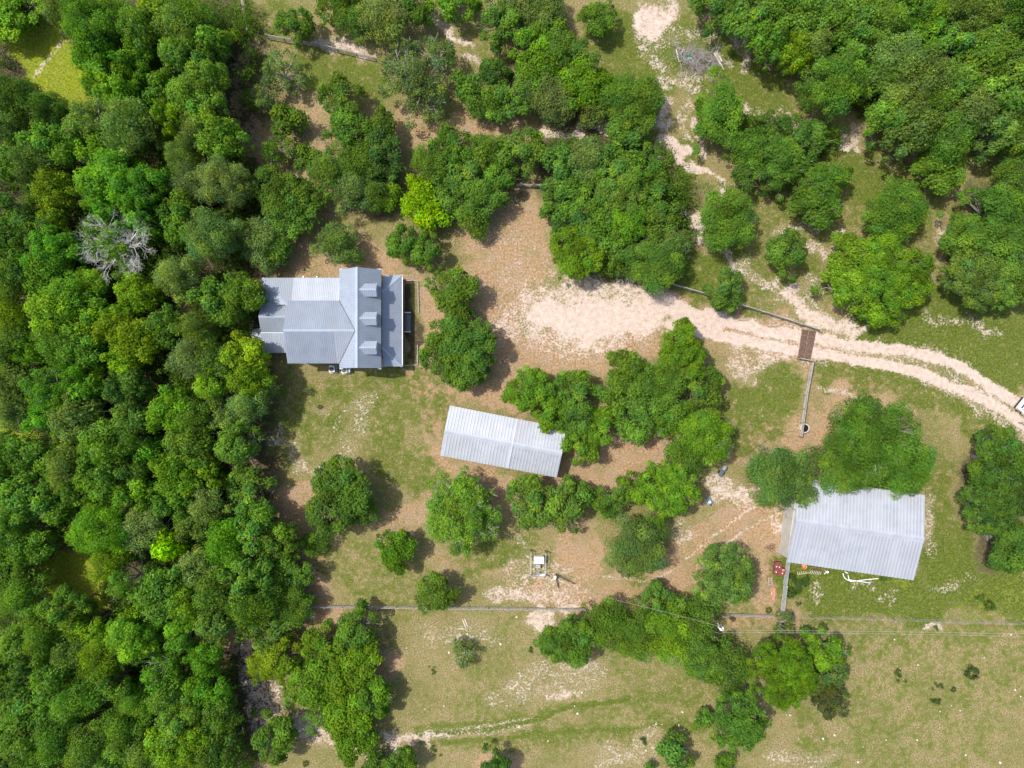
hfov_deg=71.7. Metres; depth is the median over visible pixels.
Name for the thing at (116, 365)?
oak tree
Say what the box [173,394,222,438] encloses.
elm tree
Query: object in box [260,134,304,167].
open crowned tree
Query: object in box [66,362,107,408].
oak tree
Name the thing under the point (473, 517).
open crowned tree
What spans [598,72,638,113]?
elm tree
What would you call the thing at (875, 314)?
oak tree
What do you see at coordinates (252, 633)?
oak tree
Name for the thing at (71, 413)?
oak tree
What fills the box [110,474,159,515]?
oak tree
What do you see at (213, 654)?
oak tree
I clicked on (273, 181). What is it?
oak tree
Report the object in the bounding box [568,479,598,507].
oak tree
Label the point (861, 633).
power line
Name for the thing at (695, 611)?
elm tree
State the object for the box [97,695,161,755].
elm tree
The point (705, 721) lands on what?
bush
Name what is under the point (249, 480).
oak tree
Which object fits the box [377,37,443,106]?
open crowned tree
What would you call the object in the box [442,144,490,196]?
oak tree
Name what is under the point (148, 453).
oak tree
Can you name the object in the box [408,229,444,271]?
oak tree
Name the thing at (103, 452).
oak tree
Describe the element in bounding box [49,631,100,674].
elm tree
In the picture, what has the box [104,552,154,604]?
open crowned tree
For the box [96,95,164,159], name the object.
elm tree
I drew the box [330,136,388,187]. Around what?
elm tree
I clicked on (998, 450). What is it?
oak tree
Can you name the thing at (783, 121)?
oak tree
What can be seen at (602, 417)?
oak tree
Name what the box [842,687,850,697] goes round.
weed
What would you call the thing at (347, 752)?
oak tree
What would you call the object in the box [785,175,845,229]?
oak tree
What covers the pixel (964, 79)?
oak tree
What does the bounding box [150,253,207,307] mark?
elm tree
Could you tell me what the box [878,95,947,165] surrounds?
oak tree
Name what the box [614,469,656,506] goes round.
oak tree
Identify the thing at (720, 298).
oak tree
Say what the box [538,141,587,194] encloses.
oak tree
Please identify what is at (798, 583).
weed
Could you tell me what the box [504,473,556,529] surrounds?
oak tree
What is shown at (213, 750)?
oak tree
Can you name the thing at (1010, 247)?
oak tree
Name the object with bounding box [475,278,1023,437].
dirt road
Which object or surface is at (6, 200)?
oak tree
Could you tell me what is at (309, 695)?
oak tree
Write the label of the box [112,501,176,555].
elm tree
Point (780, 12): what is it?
oak tree
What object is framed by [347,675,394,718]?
oak tree
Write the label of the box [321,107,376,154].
oak tree
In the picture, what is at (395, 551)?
oak tree
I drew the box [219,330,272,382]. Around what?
oak tree
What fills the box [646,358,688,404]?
elm tree
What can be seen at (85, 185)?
oak tree
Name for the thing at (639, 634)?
elm tree
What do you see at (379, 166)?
oak tree
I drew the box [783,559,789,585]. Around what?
pipe gate
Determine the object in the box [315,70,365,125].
oak tree
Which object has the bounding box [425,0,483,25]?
oak tree
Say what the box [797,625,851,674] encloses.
oak tree
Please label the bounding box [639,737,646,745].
weed
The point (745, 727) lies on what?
tree
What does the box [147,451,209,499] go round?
oak tree
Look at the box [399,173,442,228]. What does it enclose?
oak tree
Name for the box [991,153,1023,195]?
elm tree
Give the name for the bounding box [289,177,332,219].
oak tree
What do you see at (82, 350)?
oak tree
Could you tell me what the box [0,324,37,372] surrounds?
elm tree
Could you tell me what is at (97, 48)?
oak tree
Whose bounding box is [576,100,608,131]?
bush
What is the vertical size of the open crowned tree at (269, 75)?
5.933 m
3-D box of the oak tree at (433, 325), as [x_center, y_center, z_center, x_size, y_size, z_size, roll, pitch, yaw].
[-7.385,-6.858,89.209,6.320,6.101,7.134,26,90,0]
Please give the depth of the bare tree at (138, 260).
85.30 m
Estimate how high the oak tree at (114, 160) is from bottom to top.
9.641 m
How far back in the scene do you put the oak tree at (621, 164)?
87.31 m
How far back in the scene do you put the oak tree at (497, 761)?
88.60 m
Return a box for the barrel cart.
[717,466,726,480]
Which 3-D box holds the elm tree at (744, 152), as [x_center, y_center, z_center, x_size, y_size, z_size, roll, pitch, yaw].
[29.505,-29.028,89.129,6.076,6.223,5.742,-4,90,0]
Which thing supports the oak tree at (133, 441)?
on the ground
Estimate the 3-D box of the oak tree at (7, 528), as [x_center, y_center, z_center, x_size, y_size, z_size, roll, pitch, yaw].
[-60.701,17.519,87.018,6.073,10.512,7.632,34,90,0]
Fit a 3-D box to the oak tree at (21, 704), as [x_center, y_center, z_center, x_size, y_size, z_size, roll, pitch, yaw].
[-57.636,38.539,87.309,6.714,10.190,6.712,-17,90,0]
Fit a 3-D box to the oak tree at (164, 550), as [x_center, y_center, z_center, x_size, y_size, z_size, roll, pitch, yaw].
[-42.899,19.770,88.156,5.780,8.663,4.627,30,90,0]
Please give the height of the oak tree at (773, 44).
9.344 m
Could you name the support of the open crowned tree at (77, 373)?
on the ground
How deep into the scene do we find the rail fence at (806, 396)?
91.17 m
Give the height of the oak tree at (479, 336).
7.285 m
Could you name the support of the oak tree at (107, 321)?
on the ground
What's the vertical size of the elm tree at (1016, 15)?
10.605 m
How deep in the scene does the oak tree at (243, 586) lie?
84.95 m
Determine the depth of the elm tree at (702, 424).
86.44 m
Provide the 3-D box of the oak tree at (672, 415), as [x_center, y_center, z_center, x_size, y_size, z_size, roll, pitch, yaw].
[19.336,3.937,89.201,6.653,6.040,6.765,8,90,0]
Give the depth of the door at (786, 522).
90.48 m
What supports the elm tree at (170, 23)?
on the ground
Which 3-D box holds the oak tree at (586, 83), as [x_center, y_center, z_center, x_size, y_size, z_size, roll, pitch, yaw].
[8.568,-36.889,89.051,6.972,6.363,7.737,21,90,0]
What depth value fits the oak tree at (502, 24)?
87.79 m
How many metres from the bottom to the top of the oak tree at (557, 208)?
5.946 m
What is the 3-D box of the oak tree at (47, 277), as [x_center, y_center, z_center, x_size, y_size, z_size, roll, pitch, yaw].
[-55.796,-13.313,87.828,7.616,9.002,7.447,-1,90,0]
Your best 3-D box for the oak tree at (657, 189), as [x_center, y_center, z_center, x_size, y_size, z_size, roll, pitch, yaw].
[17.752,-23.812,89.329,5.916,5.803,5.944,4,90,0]
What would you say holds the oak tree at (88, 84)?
on the ground
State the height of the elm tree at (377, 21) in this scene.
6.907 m
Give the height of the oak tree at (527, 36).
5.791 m
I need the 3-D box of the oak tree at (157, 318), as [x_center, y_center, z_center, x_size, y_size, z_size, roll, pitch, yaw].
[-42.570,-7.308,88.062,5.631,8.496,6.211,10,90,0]
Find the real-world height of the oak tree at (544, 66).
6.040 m
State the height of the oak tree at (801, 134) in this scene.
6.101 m
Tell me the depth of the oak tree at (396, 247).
88.05 m
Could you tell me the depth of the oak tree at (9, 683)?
84.76 m
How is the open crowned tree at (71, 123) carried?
on the ground
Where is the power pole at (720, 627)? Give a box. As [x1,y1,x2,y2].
[701,605,723,630]
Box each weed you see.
[429,745,441,756]
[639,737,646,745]
[725,50,735,58]
[786,579,808,606]
[786,586,795,598]
[788,572,797,584]
[801,575,809,583]
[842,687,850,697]
[879,576,891,581]
[893,669,906,682]
[930,698,942,705]
[932,682,943,689]
[963,664,979,679]
[973,593,985,601]
[984,600,995,610]
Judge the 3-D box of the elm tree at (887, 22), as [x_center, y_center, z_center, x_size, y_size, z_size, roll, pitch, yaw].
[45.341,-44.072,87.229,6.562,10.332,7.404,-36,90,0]
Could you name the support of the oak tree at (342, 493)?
on the ground
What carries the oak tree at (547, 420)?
on the ground
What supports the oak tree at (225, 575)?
on the ground
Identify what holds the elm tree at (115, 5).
on the ground
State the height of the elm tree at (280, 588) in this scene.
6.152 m
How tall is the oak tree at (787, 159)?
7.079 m
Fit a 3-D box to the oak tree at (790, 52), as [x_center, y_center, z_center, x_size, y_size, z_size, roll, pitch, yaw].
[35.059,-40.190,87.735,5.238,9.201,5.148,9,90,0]
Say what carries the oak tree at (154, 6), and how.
on the ground
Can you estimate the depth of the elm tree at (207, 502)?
85.87 m
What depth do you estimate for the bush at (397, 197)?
89.15 m
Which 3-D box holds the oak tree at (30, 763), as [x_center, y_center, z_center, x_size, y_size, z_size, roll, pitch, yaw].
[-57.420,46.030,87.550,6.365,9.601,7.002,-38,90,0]
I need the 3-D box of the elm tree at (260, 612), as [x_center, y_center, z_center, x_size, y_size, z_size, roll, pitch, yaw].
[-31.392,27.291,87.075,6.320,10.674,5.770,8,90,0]
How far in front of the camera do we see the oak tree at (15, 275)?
84.57 m
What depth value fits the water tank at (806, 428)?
91.50 m
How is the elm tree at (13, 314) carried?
on the ground
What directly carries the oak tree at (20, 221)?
on the ground
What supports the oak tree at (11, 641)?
on the ground
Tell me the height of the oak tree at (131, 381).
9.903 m
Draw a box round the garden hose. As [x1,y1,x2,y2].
[740,431,793,460]
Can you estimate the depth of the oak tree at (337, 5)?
87.82 m
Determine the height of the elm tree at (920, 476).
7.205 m
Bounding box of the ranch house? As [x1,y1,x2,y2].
[251,267,410,368]
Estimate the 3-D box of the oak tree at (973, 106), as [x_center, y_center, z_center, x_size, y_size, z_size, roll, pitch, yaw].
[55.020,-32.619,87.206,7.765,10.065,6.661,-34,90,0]
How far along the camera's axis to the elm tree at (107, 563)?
85.13 m
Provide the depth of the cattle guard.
91.87 m
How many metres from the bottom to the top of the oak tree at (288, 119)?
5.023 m
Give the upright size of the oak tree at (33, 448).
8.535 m
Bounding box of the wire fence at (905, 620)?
[792,615,1023,624]
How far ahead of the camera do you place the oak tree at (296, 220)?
87.67 m
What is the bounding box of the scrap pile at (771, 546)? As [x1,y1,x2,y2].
[764,544,777,553]
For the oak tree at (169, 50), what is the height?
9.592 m
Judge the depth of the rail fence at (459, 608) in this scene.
91.16 m
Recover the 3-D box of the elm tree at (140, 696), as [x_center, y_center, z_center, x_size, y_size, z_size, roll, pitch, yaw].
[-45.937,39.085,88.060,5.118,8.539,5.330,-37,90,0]
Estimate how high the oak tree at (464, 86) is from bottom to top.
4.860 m
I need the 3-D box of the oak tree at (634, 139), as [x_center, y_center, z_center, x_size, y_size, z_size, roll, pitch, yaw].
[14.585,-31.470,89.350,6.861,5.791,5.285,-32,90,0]
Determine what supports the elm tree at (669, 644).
on the ground
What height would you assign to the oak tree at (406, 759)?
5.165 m
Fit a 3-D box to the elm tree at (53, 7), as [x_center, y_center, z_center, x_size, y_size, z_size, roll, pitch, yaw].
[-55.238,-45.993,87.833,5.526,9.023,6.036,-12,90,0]
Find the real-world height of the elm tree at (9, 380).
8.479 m
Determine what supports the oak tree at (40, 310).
on the ground
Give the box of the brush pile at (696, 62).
[665,37,729,78]
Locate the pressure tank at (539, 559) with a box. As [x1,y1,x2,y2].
[534,555,544,563]
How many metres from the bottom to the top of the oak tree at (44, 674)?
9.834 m
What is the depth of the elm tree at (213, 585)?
84.24 m
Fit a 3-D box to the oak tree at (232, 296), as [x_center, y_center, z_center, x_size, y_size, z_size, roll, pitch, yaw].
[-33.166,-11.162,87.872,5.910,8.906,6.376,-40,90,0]
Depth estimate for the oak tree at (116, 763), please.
85.11 m
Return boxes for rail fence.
[265,34,376,61]
[306,605,585,610]
[517,184,541,187]
[671,283,821,330]
[720,613,782,617]
[798,362,813,436]
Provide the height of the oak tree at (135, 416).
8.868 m
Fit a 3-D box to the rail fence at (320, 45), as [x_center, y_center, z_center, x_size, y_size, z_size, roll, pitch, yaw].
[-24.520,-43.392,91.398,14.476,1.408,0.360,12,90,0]
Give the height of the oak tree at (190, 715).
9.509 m
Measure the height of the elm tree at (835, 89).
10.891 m
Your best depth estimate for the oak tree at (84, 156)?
86.00 m
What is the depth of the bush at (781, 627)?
89.68 m
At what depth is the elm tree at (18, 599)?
85.37 m
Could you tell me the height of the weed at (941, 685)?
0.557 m
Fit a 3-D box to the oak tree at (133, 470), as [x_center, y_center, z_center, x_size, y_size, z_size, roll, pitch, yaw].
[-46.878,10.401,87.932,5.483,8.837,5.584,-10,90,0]
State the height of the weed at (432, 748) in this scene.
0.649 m
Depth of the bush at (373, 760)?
89.31 m
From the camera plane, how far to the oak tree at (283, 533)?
86.16 m
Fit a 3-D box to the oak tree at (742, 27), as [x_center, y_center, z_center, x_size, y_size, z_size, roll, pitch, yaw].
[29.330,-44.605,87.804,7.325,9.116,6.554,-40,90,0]
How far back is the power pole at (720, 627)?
84.25 m
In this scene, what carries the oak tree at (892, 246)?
on the ground
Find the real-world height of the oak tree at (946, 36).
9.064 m
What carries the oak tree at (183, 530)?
on the ground
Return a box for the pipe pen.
[530,549,545,577]
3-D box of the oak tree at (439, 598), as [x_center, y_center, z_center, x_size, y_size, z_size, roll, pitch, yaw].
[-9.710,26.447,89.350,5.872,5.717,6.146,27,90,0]
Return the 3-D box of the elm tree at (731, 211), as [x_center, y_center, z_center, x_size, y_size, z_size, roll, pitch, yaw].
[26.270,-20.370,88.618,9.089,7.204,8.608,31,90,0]
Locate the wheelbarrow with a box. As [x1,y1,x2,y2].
[704,494,712,504]
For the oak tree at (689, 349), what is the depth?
86.93 m
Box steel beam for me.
[771,587,775,599]
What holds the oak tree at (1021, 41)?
on the ground
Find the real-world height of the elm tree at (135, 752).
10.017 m
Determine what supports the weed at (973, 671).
on the ground
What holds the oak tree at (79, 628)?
on the ground
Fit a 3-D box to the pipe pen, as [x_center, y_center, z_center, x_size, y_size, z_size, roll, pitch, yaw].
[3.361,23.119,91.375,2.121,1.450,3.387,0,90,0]
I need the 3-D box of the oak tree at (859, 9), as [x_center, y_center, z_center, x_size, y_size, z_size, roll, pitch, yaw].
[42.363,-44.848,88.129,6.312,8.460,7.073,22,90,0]
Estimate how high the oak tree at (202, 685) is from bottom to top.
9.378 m
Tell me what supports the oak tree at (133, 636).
on the ground
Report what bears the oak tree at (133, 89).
on the ground
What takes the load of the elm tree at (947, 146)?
on the ground
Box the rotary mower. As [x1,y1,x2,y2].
[769,560,785,575]
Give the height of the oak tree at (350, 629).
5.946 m
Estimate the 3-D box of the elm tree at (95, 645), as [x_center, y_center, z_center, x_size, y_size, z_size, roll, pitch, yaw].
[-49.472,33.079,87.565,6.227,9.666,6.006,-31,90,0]
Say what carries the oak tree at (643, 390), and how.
on the ground
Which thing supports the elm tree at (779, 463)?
on the ground
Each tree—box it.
[0,0,46,45]
[0,71,51,120]
[0,107,31,142]
[0,138,32,182]
[0,184,38,236]
[0,205,60,248]
[0,228,29,268]
[0,251,34,304]
[0,291,34,333]
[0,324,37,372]
[0,362,44,407]
[0,387,30,431]
[0,429,45,486]
[0,463,50,527]
[0,508,43,565]
[0,552,46,599]
[0,567,60,619]
[0,615,44,666]
[0,648,44,700]
[0,682,65,730]
[0,689,28,733]
[0,714,60,767]
[0,733,26,767]
[2,143,69,180]
[3,253,51,293]
[4,521,61,571]
[7,330,54,367]
[12,119,86,168]
[17,0,38,16]
[17,224,93,277]
[17,365,73,412]
[18,428,71,479]
[18,470,86,526]
[18,746,67,767]
[19,250,79,296]
[19,608,65,657]
[20,399,65,440]
[23,284,81,338]
[25,641,86,693]
[26,89,81,127]
[27,318,96,367]
[28,164,86,210]
[32,711,91,764]
[33,582,97,632]
[35,201,84,232]
[39,0,73,32]
[40,442,92,489]
[42,270,110,324]
[43,668,114,724]
[46,389,110,446]
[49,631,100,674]
[50,361,99,394]
[54,325,108,372]
[55,0,136,51]
[57,468,110,508]
[58,603,110,645]
[60,97,105,152]
[61,501,135,554]
[61,716,109,767]
[64,266,113,306]
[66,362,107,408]
[68,28,128,82]
[71,207,154,282]
[72,160,112,214]
[73,130,107,165]
[73,295,122,343]
[75,417,136,467]
[75,457,132,504]
[75,631,125,680]
[76,215,119,242]
[78,53,128,107]
[79,224,140,268]
[84,182,153,230]
[86,542,132,582]
[86,661,137,705]
[88,143,153,192]
[90,304,137,345]
[92,0,138,41]
[92,737,139,767]
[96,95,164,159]
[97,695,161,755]
[99,343,157,377]
[100,368,157,411]
[101,75,147,114]
[101,218,145,257]
[102,241,148,282]
[103,605,168,664]
[104,162,173,213]
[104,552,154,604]
[105,448,152,487]
[107,410,158,453]
[109,391,164,441]
[110,35,155,89]
[110,316,175,364]
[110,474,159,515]
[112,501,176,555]
[113,3,164,52]
[113,269,164,316]
[116,676,155,718]
[120,722,159,767]
[122,206,168,241]
[126,564,193,626]
[130,642,181,694]
[133,434,171,474]
[136,0,190,44]
[141,302,183,349]
[142,70,180,113]
[142,719,188,767]
[143,380,193,433]
[144,669,192,720]
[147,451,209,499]
[148,520,190,561]
[149,97,186,139]
[150,0,211,56]
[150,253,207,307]
[150,480,194,523]
[154,690,206,750]
[156,188,212,247]
[157,34,198,78]
[161,420,216,473]
[163,137,204,174]
[163,583,210,626]
[163,616,201,653]
[164,327,224,378]
[166,58,231,126]
[168,161,221,215]
[170,720,211,767]
[172,497,221,542]
[173,309,222,349]
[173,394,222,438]
[174,114,222,151]
[176,0,222,44]
[177,544,219,587]
[180,38,228,79]
[180,454,228,494]
[180,639,224,678]
[181,662,234,706]
[183,205,248,263]
[183,274,249,327]
[186,481,238,527]
[190,337,235,383]
[190,728,246,767]
[191,366,232,407]
[191,564,237,617]
[192,151,258,212]
[192,585,244,646]
[194,23,242,64]
[194,110,257,161]
[200,694,244,733]
[203,516,257,569]
[204,393,247,429]
[211,548,252,583]
[213,416,264,474]
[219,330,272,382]
[222,270,268,321]
[222,585,279,631]
[223,385,275,432]
[223,466,277,517]
[226,354,280,398]
[226,555,276,609]
[229,497,283,556]
[233,214,289,275]
[235,605,293,649]
[244,648,283,686]
[249,77,280,113]
[249,540,297,583]
[250,164,310,224]
[250,707,299,766]
[257,235,294,266]
[257,519,306,556]
[258,575,307,610]
[259,48,311,97]
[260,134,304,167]
[261,629,302,685]
[269,102,309,140]
[269,195,321,242]
[272,6,316,48]
[274,584,319,628]
[279,549,314,586]
[280,660,332,709]
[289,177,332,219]
[300,618,346,667]
[302,701,330,735]
[304,149,349,203]
[304,454,378,536]
[307,219,365,266]
[313,0,363,29]
[314,652,370,705]
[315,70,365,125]
[320,684,372,742]
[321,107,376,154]
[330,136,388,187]
[332,171,386,221]
[333,715,379,767]
[334,2,373,44]
[334,597,377,656]
[340,627,384,679]
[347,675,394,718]
[348,495,381,527]
[355,0,409,46]
[357,103,396,152]
[358,128,404,184]
[360,176,399,213]
[373,527,417,575]
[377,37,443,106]
[380,744,417,767]
[385,222,417,264]
[389,0,433,27]
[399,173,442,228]
[403,71,451,130]
[408,33,456,84]
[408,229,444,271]
[409,142,449,185]
[414,195,453,233]
[414,570,462,615]
[418,331,466,385]
[424,263,480,319]
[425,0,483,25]
[425,309,476,350]
[426,470,502,557]
[427,121,473,174]
[430,170,468,214]
[438,314,497,385]
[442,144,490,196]
[442,358,490,393]
[449,69,485,103]
[453,169,511,224]
[456,200,492,243]
[463,81,494,122]
[467,132,510,169]
[476,54,514,94]
[478,0,521,55]
[480,742,511,767]
[481,76,531,125]
[481,155,519,205]
[495,124,547,178]
[499,364,560,412]
[504,0,539,27]
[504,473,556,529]
[507,19,551,73]
[511,65,543,110]
[513,44,564,96]
[520,0,566,27]
[528,25,575,70]
[529,73,577,129]
[530,391,570,433]
[531,3,568,37]
[532,613,595,670]
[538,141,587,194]
[538,182,584,223]
[541,473,585,534]
[548,225,604,280]
[550,200,596,239]
[554,369,599,415]
[554,394,595,440]
[556,32,601,74]
[557,56,613,111]
[559,134,609,190]
[559,424,601,466]
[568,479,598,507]
[570,171,609,223]
[574,0,617,39]
[579,200,624,256]
[580,593,633,649]
[583,406,620,446]
[587,141,640,192]
[592,384,627,417]
[592,484,630,518]
[593,168,646,217]
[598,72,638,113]
[603,512,669,578]
[604,71,669,148]
[604,112,653,158]
[604,348,656,395]
[605,197,652,252]
[606,595,660,663]
[607,235,642,278]
[609,396,663,446]
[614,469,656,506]
[620,370,667,418]
[621,232,687,296]
[627,141,664,191]
[634,510,672,543]
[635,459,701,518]
[635,592,692,666]
[636,168,675,212]
[636,200,681,244]
[640,578,677,620]
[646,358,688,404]
[647,389,694,440]
[654,729,696,767]
[656,316,707,379]
[657,225,691,259]
[663,435,707,478]
[664,406,735,466]
[666,592,723,645]
[670,360,725,411]
[672,628,727,680]
[687,0,740,37]
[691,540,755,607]
[692,63,746,154]
[693,181,758,253]
[696,631,754,697]
[702,266,744,313]
[708,688,771,753]
[720,0,782,43]
[722,125,768,172]
[730,153,771,196]
[742,443,818,511]
[742,634,818,712]
[744,17,791,71]
[747,134,810,201]
[749,108,794,146]
[759,0,813,33]
[763,227,806,283]
[776,29,821,76]
[776,112,834,166]
[785,0,838,37]
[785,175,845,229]
[788,27,833,75]
[790,461,828,510]
[792,41,868,123]
[792,161,854,214]
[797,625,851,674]
[808,682,850,721]
[809,0,860,48]
[809,264,872,315]
[810,431,873,496]
[810,658,849,696]
[821,21,876,65]
[822,389,924,492]
[826,231,879,289]
[835,0,886,27]
[849,249,898,307]
[856,60,902,104]
[857,287,907,329]
[858,228,910,276]
[859,0,910,62]
[860,28,935,90]
[860,174,930,243]
[862,100,912,151]
[866,71,937,135]
[874,434,939,500]
[875,0,938,32]
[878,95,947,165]
[882,247,936,308]
[905,4,951,53]
[906,0,952,36]
[908,148,968,196]
[909,43,956,100]
[915,107,982,167]
[920,0,987,37]
[921,81,960,128]
[928,21,989,70]
[936,210,994,258]
[938,250,1003,313]
[940,62,989,107]
[941,84,1000,141]
[948,22,1022,82]
[952,0,1014,55]
[955,179,1023,251]
[955,483,1020,535]
[965,424,1023,494]
[967,110,1022,165]
[975,213,1023,272]
[975,519,1023,574]
[977,65,1023,135]
[982,260,1023,310]
[984,0,1023,37]
[987,51,1023,89]
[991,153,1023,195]
[994,84,1023,123]
[994,466,1023,516]
[995,21,1023,69]
[999,112,1023,156]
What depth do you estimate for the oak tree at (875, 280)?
86.70 m
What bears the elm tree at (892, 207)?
on the ground
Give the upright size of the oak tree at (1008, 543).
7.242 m
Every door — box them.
[780,515,791,539]
[783,495,793,517]
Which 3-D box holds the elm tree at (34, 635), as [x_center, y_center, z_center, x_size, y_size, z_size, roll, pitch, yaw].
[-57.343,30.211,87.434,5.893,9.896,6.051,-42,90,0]
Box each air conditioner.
[329,365,336,372]
[341,368,350,373]
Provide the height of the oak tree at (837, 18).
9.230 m
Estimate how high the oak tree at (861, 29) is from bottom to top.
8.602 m
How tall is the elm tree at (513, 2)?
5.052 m
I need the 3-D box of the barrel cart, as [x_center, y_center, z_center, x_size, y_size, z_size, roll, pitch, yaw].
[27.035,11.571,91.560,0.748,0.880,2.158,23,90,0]
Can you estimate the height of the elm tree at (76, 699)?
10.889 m
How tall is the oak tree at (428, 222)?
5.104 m
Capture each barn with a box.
[440,406,564,476]
[779,479,924,579]
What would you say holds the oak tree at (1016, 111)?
on the ground
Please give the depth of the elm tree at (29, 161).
84.53 m
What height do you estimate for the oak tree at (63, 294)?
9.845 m
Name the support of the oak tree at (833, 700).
on the ground
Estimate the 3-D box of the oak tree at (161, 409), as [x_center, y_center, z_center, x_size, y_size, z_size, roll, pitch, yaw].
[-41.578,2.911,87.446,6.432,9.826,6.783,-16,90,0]
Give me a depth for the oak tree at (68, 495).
84.71 m
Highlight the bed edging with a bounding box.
[405,280,418,365]
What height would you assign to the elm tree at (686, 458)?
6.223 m
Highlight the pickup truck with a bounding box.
[1014,397,1023,415]
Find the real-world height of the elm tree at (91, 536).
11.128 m
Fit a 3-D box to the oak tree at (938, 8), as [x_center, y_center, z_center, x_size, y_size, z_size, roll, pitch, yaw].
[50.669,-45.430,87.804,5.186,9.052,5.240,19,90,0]
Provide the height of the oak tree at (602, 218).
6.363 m
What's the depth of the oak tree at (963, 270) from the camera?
86.55 m
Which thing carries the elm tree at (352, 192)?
on the ground
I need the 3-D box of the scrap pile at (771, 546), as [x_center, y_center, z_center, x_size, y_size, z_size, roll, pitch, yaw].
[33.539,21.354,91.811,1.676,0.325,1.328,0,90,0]
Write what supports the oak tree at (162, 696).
on the ground
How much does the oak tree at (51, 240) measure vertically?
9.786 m
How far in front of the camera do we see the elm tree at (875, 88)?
86.35 m
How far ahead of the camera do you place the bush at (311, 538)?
89.48 m
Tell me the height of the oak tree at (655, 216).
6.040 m
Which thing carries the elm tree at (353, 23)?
on the ground
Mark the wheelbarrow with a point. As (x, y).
(708, 501)
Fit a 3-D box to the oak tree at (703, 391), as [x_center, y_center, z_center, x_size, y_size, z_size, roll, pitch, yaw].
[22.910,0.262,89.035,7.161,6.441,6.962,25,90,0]
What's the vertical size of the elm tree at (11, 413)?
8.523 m
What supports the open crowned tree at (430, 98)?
on the ground
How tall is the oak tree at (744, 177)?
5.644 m
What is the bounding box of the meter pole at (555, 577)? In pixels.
[554,574,559,587]
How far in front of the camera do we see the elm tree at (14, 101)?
84.82 m
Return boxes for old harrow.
[810,567,822,574]
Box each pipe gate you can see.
[780,585,787,616]
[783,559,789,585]
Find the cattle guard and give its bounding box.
[798,329,815,360]
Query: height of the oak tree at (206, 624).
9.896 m
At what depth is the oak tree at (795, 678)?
85.43 m
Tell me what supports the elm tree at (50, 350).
on the ground
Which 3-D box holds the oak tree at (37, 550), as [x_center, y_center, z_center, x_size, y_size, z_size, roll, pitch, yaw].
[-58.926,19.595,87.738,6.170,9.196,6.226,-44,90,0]
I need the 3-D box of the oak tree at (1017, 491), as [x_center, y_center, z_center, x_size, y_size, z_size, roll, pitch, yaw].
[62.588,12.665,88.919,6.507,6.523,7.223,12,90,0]
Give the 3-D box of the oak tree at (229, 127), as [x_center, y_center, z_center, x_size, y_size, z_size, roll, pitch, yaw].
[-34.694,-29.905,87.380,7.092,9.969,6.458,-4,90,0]
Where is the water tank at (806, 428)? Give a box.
[798,424,809,432]
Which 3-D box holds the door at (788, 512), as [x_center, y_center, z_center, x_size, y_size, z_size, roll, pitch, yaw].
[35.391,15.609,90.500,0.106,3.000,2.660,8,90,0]
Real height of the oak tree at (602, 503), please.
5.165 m
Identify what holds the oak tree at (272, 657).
on the ground
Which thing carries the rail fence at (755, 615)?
on the ground
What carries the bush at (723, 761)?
on the ground
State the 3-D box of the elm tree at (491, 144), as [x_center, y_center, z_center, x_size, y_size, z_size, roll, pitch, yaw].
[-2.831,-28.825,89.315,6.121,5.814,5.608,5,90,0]
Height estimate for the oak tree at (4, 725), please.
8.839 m
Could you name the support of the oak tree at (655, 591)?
on the ground
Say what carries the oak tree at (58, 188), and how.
on the ground
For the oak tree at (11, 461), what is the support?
on the ground
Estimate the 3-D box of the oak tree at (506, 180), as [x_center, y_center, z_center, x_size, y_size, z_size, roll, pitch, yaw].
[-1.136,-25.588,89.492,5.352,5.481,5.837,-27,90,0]
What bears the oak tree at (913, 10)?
on the ground
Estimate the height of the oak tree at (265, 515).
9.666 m
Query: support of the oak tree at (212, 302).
on the ground
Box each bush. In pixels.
[156,129,179,146]
[293,142,324,173]
[300,529,332,558]
[361,749,385,767]
[379,181,405,212]
[452,637,475,670]
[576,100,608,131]
[592,66,608,92]
[605,256,626,273]
[643,761,655,767]
[691,707,714,731]
[713,752,737,767]
[772,610,796,642]
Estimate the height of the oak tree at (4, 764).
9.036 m
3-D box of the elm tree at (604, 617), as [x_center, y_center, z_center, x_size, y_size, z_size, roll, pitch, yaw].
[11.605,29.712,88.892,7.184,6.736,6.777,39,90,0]
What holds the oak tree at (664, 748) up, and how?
on the ground
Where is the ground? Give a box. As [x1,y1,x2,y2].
[0,0,1023,767]
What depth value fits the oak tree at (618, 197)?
86.67 m
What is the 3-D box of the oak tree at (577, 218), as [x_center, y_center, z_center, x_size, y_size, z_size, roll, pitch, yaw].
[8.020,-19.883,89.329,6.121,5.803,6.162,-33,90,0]
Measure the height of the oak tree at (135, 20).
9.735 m
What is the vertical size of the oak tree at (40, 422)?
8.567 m
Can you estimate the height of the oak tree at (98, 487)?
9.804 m
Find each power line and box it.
[560,587,715,625]
[743,632,1020,636]
[773,630,1006,633]
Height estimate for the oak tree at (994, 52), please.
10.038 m
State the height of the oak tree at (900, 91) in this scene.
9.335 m
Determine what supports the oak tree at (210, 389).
on the ground
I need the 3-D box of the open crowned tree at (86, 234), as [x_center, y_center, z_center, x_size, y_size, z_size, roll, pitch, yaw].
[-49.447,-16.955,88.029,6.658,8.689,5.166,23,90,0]
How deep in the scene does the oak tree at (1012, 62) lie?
85.35 m
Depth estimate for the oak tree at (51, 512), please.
85.17 m
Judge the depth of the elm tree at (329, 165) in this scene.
87.67 m
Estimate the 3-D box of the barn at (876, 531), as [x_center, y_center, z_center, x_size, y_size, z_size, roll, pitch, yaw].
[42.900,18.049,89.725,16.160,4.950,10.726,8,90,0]
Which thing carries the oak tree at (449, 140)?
on the ground

